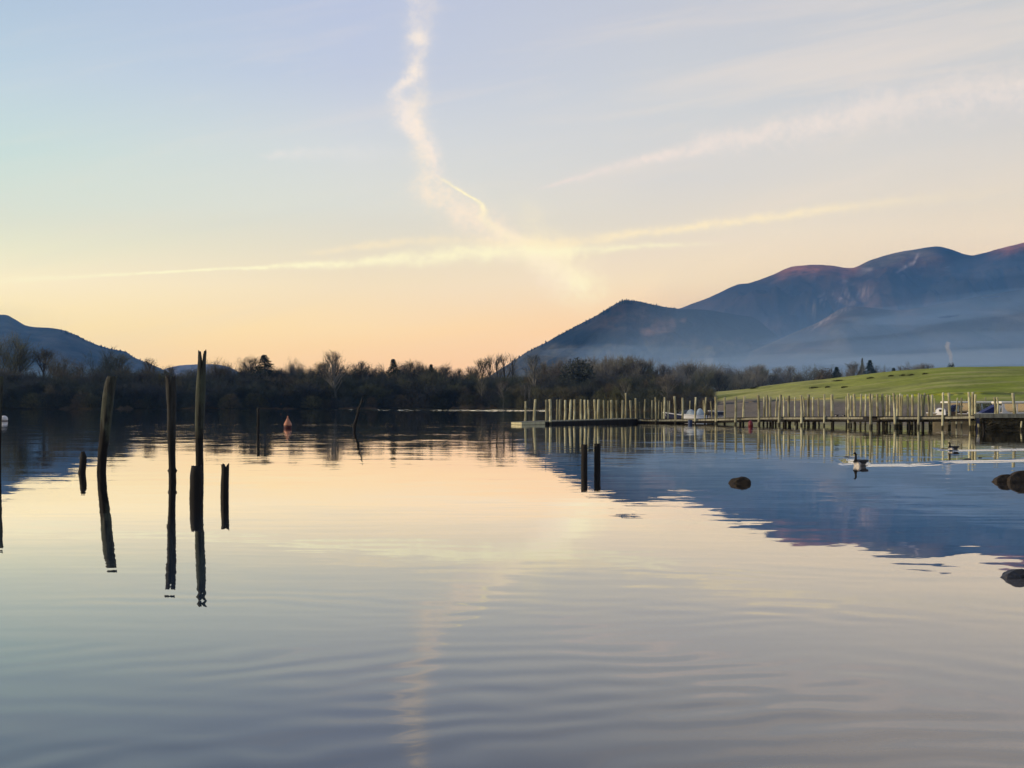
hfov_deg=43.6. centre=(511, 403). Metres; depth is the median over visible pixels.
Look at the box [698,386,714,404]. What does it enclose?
bare tree
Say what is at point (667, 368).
bare tree
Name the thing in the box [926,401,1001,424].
launch
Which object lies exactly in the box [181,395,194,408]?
shore bush
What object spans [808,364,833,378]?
bare tree
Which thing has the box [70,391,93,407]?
shore bush
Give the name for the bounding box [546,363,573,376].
bare tree
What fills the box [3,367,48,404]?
bare tree
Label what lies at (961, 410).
mooring post
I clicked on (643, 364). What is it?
bare tree
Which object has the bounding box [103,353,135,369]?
bare tree
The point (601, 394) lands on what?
bare tree
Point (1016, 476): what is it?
rock
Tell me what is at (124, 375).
bare tree
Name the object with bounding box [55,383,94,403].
bare tree
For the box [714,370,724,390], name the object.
bare tree
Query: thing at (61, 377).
bare tree
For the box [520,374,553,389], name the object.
bare tree
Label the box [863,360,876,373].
conifer tree
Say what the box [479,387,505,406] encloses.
bare tree
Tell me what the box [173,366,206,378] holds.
bare tree
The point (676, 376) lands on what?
bare tree
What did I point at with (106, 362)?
bare tree
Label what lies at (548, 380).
bare tree
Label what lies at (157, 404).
shore bush
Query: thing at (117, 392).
bare tree
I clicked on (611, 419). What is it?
floating walkway
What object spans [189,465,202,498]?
old post
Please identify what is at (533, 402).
shore bush
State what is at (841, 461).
wake
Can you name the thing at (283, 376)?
bare tree
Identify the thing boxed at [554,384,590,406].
bare tree
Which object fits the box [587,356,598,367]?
bare tree
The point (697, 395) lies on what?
shore bush
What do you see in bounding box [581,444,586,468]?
old post
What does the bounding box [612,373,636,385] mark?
bare tree
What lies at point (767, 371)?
bare tree
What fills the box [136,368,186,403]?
bare tree
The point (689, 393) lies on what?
bare tree
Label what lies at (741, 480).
rock
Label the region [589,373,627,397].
bare tree
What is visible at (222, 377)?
bare tree
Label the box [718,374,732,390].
bare tree
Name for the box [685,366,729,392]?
bare tree
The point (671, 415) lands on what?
covered boat
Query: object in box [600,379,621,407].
bare tree
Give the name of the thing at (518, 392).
bare tree
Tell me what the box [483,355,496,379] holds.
poplar tree
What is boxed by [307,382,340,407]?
bare tree
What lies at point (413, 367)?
bare tree
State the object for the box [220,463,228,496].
old post
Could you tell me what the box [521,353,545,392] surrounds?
birch tree
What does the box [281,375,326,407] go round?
bare tree
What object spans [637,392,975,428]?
jetty
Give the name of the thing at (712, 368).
bare tree
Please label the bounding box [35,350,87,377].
bare tree
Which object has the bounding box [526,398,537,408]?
shore bush
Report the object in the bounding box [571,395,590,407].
shore bush
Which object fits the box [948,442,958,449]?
goose
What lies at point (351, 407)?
reed bed
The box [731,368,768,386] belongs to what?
bare tree
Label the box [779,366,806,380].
bare tree
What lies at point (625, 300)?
ridge wood
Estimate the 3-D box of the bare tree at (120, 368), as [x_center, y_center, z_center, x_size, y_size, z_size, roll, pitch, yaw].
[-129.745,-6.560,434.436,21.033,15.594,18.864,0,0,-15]
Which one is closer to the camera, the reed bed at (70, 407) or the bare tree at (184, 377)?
the reed bed at (70, 407)
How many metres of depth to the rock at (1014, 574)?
11.75 m
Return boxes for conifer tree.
[249,355,276,382]
[383,359,407,394]
[428,364,433,374]
[831,367,841,377]
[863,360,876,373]
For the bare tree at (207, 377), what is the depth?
417.74 m
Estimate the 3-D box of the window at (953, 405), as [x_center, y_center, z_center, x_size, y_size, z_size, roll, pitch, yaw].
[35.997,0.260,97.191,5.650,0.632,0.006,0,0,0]
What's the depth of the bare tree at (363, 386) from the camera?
413.46 m
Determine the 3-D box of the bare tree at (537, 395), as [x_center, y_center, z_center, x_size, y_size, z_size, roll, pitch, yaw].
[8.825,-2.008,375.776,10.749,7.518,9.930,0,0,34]
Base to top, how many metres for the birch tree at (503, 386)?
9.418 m
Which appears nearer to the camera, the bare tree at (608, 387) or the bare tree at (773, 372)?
the bare tree at (608, 387)
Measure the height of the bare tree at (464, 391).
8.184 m
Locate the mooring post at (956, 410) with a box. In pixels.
[955,398,957,426]
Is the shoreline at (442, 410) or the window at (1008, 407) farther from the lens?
the shoreline at (442, 410)
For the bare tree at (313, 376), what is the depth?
422.01 m
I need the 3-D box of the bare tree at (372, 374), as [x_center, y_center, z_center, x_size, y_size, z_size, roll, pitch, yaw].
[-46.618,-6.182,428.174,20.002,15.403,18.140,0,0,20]
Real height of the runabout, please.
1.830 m
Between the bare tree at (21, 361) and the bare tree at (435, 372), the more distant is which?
the bare tree at (21, 361)
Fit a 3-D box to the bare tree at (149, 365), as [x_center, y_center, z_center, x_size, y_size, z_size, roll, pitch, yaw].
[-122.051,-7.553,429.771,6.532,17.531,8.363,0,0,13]
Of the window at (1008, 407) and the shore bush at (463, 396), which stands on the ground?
the shore bush at (463, 396)
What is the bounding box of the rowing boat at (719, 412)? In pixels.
[708,411,723,413]
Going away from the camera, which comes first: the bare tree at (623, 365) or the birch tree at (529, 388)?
the birch tree at (529, 388)
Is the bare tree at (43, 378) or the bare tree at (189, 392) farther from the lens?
the bare tree at (43, 378)
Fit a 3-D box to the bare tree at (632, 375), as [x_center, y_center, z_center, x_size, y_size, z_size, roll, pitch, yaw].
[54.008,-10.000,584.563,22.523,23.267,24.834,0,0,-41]
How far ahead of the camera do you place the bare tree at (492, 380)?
423.38 m
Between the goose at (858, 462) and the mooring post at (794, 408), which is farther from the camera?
the mooring post at (794, 408)
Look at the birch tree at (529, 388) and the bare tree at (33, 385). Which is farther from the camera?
the bare tree at (33, 385)
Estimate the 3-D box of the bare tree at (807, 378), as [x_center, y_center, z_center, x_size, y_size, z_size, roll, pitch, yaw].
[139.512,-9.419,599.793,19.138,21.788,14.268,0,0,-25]
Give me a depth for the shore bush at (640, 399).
312.89 m
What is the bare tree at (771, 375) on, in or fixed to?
on the ground
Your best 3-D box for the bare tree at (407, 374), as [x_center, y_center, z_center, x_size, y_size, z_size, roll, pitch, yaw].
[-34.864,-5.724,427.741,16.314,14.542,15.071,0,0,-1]
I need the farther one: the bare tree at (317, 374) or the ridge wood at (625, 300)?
the ridge wood at (625, 300)
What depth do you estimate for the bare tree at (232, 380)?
420.48 m
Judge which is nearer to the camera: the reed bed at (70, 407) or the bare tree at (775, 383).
the reed bed at (70, 407)
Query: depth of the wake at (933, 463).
34.62 m
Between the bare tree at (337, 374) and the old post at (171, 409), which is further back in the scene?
the bare tree at (337, 374)
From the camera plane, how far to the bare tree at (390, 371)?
439.82 m
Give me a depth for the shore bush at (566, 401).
359.20 m
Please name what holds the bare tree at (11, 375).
on the ground
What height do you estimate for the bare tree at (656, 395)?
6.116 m
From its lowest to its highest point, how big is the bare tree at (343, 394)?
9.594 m
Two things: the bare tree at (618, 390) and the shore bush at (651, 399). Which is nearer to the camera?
the shore bush at (651, 399)
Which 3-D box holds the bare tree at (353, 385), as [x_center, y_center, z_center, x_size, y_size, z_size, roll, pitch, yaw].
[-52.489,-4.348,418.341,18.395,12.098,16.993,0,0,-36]
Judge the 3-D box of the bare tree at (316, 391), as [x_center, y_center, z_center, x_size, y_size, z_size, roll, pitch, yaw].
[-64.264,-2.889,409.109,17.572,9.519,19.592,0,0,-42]
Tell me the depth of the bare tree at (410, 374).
420.83 m
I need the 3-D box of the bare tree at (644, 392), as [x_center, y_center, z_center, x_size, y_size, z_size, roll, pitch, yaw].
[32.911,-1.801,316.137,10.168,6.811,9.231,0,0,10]
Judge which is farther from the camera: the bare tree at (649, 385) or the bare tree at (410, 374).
the bare tree at (410, 374)
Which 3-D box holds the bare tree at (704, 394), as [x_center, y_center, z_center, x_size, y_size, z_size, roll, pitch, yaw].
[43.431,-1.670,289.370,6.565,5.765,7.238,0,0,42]
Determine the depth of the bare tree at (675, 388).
303.10 m
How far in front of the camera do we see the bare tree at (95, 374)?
414.10 m
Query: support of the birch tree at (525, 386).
on the ground
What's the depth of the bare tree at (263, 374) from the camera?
420.40 m
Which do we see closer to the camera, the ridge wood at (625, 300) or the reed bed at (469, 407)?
the reed bed at (469, 407)
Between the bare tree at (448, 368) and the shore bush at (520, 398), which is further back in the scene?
the bare tree at (448, 368)
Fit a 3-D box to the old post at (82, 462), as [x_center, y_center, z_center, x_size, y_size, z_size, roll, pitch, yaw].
[-9.946,1.696,29.632,0.184,1.209,0.179,0,0,-40]
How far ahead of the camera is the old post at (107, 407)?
29.98 m
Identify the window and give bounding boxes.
[951,403,1001,411]
[1004,404,1023,411]
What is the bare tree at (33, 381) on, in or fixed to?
on the ground
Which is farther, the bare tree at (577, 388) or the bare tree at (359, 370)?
the bare tree at (359, 370)
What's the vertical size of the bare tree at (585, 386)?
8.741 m
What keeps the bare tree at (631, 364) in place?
on the ground
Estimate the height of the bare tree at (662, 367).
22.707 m
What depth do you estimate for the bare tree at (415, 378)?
414.42 m
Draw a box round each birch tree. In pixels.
[316,348,351,407]
[474,376,488,402]
[495,380,512,407]
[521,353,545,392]
[522,382,527,399]
[526,383,531,408]
[617,379,633,398]
[657,375,680,409]
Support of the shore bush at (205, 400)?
on the ground
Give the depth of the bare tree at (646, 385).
328.12 m
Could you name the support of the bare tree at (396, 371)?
on the ground
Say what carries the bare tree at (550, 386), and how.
on the ground
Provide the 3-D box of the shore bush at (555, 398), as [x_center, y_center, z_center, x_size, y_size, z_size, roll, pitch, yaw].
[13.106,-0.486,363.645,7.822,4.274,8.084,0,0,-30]
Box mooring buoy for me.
[284,416,291,427]
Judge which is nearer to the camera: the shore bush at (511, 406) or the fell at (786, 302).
the shore bush at (511, 406)
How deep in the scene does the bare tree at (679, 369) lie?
636.70 m
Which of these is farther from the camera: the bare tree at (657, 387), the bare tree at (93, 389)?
the bare tree at (93, 389)
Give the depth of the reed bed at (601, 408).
338.24 m
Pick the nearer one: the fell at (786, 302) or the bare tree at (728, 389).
the bare tree at (728, 389)
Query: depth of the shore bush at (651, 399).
305.51 m
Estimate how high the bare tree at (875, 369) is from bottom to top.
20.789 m
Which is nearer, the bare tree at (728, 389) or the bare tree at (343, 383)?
the bare tree at (343, 383)
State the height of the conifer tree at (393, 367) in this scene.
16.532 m
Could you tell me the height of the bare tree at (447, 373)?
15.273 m
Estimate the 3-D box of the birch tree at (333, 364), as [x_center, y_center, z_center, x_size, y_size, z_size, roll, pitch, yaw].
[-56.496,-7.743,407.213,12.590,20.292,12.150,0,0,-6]
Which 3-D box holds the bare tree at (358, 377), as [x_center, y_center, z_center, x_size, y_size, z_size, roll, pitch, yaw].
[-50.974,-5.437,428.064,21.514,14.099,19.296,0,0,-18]
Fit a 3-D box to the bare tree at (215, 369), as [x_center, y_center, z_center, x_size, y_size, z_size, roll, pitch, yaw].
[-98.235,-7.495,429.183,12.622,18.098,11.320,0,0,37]
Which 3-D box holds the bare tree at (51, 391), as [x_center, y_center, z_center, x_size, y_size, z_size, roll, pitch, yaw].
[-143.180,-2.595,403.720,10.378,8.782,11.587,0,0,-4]
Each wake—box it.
[164,409,280,409]
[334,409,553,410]
[832,458,852,463]
[863,458,1023,466]
[947,449,1023,450]
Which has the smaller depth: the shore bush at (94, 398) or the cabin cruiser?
the cabin cruiser
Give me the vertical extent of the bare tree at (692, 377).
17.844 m
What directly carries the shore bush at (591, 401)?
on the ground
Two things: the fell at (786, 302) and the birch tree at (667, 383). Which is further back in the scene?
the fell at (786, 302)
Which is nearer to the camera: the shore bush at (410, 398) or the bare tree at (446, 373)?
the shore bush at (410, 398)
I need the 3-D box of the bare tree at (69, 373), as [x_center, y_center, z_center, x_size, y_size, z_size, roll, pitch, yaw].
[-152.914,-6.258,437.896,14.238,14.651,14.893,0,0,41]
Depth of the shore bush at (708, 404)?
274.92 m
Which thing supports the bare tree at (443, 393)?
on the ground
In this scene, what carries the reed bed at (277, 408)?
on the ground
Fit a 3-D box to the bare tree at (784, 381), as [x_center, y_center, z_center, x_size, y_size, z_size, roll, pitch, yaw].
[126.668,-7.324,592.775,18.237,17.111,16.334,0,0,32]
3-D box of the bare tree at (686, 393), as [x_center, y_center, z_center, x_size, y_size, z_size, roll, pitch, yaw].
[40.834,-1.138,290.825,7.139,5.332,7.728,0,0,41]
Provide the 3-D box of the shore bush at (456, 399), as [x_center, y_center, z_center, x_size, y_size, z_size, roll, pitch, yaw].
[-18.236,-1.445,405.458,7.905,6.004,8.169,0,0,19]
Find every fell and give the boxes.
[0,315,171,397]
[163,364,235,377]
[487,300,779,379]
[679,243,1023,338]
[728,290,1023,377]
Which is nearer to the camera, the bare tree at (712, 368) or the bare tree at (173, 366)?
the bare tree at (173, 366)
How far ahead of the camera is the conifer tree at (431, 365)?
427.75 m
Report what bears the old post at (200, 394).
in the water
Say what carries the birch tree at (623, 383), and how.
on the ground
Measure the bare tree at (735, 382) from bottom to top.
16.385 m
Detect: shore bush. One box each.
[20,392,47,408]
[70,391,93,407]
[80,392,100,407]
[91,396,101,407]
[155,400,165,407]
[157,394,182,407]
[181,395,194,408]
[190,395,211,408]
[219,393,243,408]
[298,395,323,408]
[375,398,387,408]
[407,397,417,407]
[422,393,439,408]
[436,398,449,408]
[444,392,462,407]
[457,392,473,408]
[461,393,483,407]
[472,395,487,407]
[487,394,508,408]
[498,393,517,408]
[515,395,527,408]
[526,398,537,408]
[528,395,542,408]
[537,396,549,408]
[547,397,563,408]
[561,394,579,408]
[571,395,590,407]
[589,396,600,408]
[609,393,631,409]
[624,395,634,408]
[634,397,650,409]
[646,390,665,410]
[663,394,683,409]
[685,391,703,409]
[696,397,713,409]
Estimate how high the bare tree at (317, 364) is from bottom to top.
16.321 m
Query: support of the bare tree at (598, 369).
on the ground
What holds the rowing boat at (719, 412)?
on the water
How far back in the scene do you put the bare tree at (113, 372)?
419.55 m
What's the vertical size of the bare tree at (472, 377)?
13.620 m
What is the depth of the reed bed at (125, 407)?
399.07 m
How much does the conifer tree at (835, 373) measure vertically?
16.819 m
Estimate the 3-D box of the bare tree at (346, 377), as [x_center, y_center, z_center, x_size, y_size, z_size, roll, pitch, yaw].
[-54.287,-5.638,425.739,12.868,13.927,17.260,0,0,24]
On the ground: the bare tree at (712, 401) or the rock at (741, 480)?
the bare tree at (712, 401)
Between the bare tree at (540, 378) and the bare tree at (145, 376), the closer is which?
the bare tree at (540, 378)
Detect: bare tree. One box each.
[0,326,41,374]
[0,364,24,387]
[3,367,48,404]
[15,369,50,384]
[15,376,55,405]
[17,376,65,406]
[21,385,47,407]
[26,347,58,376]
[26,373,55,385]
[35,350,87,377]
[36,374,78,406]
[40,365,79,390]
[43,383,72,406]
[46,368,89,397]
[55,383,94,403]
[73,381,103,407]
[74,364,117,395]
[82,347,128,376]
[90,373,121,398]
[92,367,130,401]
[94,380,129,407]
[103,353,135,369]
[107,364,157,376]
[113,365,155,405]
[116,368,134,404]
[125,366,173,405]
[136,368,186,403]
[140,357,157,381]
[162,365,180,374]
[163,378,206,406]
[170,368,195,391]
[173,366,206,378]
[176,383,195,406]
[179,371,214,395]
[186,377,220,401]
[206,356,230,380]
[206,375,244,406]
[206,382,246,407]
[222,369,259,385]
[227,362,254,376]
[233,354,259,376]
[242,364,283,398]
[267,368,295,405]
[277,369,315,398]
[281,357,305,378]
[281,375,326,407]
[290,381,333,407]
[295,360,311,377]
[295,368,326,384]
[304,368,340,393]
[305,375,362,403]
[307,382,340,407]
[312,362,331,377]
[319,366,355,401]
[327,376,377,405]
[327,381,369,406]
[331,369,361,383]
[332,374,376,404]
[341,369,378,396]
[346,360,372,382]
[350,365,391,405]
[371,364,405,388]
[372,363,408,378]
[378,360,403,376]
[382,371,424,405]
[391,368,422,381]
[397,363,435,384]
[401,360,426,374]
[406,361,451,386]
[421,382,461,407]
[425,367,461,380]
[430,373,465,402]
[432,367,457,384]
[436,369,475,386]
[438,364,453,372]
[445,383,471,407]
[447,376,480,404]
[454,384,487,406]
[459,370,493,392]
[460,366,479,377]
[466,380,495,403]
[471,378,504,405]
[474,357,490,376]
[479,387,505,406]
[481,375,509,392]
[485,372,505,382]
[486,379,512,403]
[488,374,524,404]
[500,386,520,407]
[506,372,531,397]
[509,386,533,407]
[516,370,552,398]
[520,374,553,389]
[526,379,551,403]
[530,388,548,407]
[536,378,567,405]
[536,385,570,405]
[537,373,565,386]
[540,364,569,379]
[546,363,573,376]
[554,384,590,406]
[566,378,596,403]
[571,382,601,403]
[578,379,611,405]
[584,362,615,380]
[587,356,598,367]
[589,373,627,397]
[593,384,617,406]
[595,354,632,369]
[595,354,647,384]
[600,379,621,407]
[603,354,649,378]
[608,359,654,380]
[609,386,632,405]
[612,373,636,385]
[616,380,639,402]
[619,373,652,398]
[624,363,660,378]
[628,386,660,406]
[630,378,656,404]
[631,359,652,376]
[637,376,663,389]
[641,365,677,383]
[642,387,668,407]
[648,384,674,405]
[656,360,679,375]
[656,362,672,374]
[659,370,690,382]
[662,370,691,386]
[662,386,687,407]
[662,389,683,408]
[663,358,699,378]
[678,388,705,408]
[679,370,708,386]
[680,359,727,388]
[680,365,699,384]
[680,386,703,403]
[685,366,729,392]
[689,385,715,406]
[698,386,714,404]
[698,396,714,408]
[711,363,740,391]
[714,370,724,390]
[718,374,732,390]
[722,363,754,380]
[722,370,751,390]
[723,365,756,389]
[725,372,757,390]
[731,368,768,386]
[742,366,774,388]
[750,364,764,375]
[752,362,783,384]
[760,369,770,385]
[763,373,781,385]
[768,373,800,384]
[772,367,783,375]
[774,372,802,384]
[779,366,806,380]
[783,365,797,380]
[792,364,820,381]
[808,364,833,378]
[814,368,832,379]
[838,364,867,376]
[844,361,863,375]
[860,365,889,373]
[896,365,911,369]
[920,363,933,368]
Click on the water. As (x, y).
(424, 589)
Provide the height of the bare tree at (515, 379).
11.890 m
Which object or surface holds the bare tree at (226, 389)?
on the ground
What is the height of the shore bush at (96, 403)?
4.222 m
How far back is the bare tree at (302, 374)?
421.50 m
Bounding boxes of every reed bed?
[60,405,92,408]
[117,405,133,408]
[261,407,295,408]
[338,406,377,408]
[450,404,495,408]
[536,404,668,410]
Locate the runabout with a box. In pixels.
[967,405,1003,425]
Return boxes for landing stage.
[974,393,1023,430]
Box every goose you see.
[853,452,868,465]
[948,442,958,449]
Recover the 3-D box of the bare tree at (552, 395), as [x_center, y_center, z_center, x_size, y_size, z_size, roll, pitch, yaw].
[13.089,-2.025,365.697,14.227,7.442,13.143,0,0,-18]
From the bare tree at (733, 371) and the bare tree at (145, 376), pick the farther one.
the bare tree at (733, 371)
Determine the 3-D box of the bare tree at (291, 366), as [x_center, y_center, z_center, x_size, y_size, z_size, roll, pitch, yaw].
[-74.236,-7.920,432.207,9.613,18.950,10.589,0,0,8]
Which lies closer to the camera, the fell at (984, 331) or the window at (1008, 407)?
the window at (1008, 407)
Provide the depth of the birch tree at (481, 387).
402.17 m
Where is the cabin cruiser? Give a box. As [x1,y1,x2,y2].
[991,401,1023,412]
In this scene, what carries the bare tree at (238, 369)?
on the ground
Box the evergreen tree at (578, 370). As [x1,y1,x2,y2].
[559,357,599,390]
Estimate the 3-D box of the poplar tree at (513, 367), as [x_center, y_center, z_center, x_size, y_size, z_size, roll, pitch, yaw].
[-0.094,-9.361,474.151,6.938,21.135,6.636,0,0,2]
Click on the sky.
(436, 183)
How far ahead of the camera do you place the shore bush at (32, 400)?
401.52 m
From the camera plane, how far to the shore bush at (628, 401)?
323.70 m
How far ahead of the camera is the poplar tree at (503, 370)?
474.81 m
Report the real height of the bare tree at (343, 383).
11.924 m
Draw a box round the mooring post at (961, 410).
[960,398,961,426]
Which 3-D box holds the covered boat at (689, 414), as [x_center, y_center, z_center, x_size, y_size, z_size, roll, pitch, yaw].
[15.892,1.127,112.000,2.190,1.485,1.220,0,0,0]
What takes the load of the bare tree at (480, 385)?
on the ground
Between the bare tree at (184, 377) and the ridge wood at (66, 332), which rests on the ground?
the bare tree at (184, 377)
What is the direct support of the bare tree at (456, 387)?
on the ground
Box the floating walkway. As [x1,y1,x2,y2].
[545,393,637,424]
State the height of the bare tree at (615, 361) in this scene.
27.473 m
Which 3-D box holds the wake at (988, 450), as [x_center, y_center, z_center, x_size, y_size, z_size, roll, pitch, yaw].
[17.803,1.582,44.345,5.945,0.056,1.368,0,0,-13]
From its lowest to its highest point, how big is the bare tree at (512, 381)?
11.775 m
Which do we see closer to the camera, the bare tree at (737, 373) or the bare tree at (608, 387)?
the bare tree at (608, 387)
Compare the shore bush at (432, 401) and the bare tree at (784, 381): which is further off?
the bare tree at (784, 381)
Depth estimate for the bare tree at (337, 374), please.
425.81 m
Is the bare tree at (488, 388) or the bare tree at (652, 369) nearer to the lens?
the bare tree at (488, 388)
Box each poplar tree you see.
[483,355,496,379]
[492,355,504,380]
[498,352,510,377]
[506,353,519,379]
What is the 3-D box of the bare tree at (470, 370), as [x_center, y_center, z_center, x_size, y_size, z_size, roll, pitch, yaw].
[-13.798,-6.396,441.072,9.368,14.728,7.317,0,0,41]
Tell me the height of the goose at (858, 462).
0.432 m
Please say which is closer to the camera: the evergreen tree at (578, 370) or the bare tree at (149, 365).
the evergreen tree at (578, 370)
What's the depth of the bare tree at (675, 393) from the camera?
295.52 m
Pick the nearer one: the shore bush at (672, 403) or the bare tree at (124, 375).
the shore bush at (672, 403)
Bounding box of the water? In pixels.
[0,409,1023,767]
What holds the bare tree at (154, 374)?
on the ground
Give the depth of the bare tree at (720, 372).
672.20 m
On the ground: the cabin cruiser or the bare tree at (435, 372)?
the bare tree at (435, 372)
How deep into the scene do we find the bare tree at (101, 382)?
409.88 m
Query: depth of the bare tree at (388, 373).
424.00 m
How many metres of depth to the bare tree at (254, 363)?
427.43 m
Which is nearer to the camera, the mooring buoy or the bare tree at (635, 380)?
the mooring buoy
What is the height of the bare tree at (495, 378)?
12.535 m
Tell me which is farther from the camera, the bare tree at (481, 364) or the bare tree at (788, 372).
the bare tree at (788, 372)
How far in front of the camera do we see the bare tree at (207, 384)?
413.97 m
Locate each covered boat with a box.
[665,410,687,418]
[681,408,706,418]
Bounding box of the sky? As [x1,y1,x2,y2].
[0,0,1023,379]
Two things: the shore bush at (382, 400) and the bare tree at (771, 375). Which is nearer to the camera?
the shore bush at (382, 400)
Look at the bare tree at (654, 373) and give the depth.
587.75 m
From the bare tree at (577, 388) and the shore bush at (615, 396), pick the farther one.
the bare tree at (577, 388)
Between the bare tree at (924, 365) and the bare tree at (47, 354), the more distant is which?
the bare tree at (924, 365)
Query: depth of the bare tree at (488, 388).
408.22 m
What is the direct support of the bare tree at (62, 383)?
on the ground
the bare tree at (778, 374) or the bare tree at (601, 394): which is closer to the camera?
the bare tree at (601, 394)
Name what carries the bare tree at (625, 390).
on the ground
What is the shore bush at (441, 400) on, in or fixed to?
on the ground
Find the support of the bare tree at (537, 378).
on the ground
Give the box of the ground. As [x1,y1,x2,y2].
[2,366,1023,415]
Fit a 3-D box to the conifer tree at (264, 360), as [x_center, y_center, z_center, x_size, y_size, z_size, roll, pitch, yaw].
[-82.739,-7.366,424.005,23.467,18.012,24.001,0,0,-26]
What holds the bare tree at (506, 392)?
on the ground
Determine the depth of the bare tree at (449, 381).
414.96 m
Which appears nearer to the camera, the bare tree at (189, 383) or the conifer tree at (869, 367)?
the bare tree at (189, 383)
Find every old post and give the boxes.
[0,376,2,462]
[78,451,86,472]
[97,375,116,471]
[165,374,176,481]
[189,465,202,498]
[195,350,206,478]
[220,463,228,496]
[257,408,259,433]
[353,396,362,429]
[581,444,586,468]
[594,443,600,467]
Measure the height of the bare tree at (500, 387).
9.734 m
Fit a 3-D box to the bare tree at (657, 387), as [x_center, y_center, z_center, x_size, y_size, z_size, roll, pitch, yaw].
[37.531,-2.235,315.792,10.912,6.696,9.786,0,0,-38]
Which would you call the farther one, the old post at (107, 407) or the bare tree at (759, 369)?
the bare tree at (759, 369)
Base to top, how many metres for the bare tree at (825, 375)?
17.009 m
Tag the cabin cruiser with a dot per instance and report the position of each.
(1007, 407)
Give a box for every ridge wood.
[61,329,151,364]
[513,298,675,361]
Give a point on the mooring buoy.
(287, 424)
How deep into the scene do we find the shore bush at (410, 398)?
405.86 m
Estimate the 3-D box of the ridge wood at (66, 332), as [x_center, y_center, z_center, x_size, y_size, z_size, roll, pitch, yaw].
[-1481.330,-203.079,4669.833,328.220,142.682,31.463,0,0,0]
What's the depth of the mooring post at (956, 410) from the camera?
89.95 m
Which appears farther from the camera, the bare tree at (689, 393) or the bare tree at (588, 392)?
the bare tree at (588, 392)
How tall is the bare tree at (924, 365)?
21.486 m
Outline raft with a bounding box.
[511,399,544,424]
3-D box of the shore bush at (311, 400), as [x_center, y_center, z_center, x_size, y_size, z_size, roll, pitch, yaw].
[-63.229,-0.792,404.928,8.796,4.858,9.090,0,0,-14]
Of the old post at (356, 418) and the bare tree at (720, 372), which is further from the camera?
the bare tree at (720, 372)
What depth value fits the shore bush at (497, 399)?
397.38 m
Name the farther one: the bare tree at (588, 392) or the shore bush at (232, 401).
the shore bush at (232, 401)
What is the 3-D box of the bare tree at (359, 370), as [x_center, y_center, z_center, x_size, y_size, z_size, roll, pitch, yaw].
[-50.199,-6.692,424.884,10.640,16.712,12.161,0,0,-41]
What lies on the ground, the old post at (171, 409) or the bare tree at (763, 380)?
the bare tree at (763, 380)
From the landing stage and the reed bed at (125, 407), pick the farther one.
the reed bed at (125, 407)
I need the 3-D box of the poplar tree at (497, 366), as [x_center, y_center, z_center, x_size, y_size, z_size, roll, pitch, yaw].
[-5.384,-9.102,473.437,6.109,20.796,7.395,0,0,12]
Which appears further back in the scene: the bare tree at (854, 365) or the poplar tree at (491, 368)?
the bare tree at (854, 365)
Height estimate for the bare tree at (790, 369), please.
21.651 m
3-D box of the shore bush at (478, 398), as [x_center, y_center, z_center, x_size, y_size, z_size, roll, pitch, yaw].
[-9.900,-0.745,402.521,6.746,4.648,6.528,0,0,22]
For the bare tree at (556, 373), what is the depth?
573.47 m
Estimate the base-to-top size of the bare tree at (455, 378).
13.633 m
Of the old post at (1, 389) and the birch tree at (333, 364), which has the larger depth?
the birch tree at (333, 364)
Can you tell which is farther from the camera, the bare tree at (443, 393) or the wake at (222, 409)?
the bare tree at (443, 393)
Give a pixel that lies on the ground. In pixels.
(1002, 383)
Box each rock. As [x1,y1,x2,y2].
[728,476,750,483]
[992,471,1023,481]
[1000,569,1023,578]
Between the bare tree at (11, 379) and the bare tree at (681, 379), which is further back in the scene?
the bare tree at (681, 379)
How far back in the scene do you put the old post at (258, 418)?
68.90 m
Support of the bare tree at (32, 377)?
on the ground
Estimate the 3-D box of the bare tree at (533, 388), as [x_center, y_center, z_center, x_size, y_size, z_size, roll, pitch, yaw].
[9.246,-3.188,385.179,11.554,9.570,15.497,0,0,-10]
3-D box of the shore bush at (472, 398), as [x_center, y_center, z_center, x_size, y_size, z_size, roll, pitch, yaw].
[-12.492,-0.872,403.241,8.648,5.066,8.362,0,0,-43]
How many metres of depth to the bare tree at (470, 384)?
410.72 m
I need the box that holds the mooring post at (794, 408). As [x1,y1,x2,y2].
[794,397,795,423]
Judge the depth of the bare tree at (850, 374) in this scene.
576.54 m
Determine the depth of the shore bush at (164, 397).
399.19 m
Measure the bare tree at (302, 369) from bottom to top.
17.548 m
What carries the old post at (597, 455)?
in the water
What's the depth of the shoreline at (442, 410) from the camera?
307.86 m
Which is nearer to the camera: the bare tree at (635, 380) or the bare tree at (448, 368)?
the bare tree at (635, 380)
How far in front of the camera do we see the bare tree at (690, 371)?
584.77 m
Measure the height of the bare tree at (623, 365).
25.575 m
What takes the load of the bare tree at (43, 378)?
on the ground
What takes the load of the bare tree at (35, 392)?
on the ground
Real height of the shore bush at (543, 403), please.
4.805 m
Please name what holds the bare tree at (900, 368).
on the ground

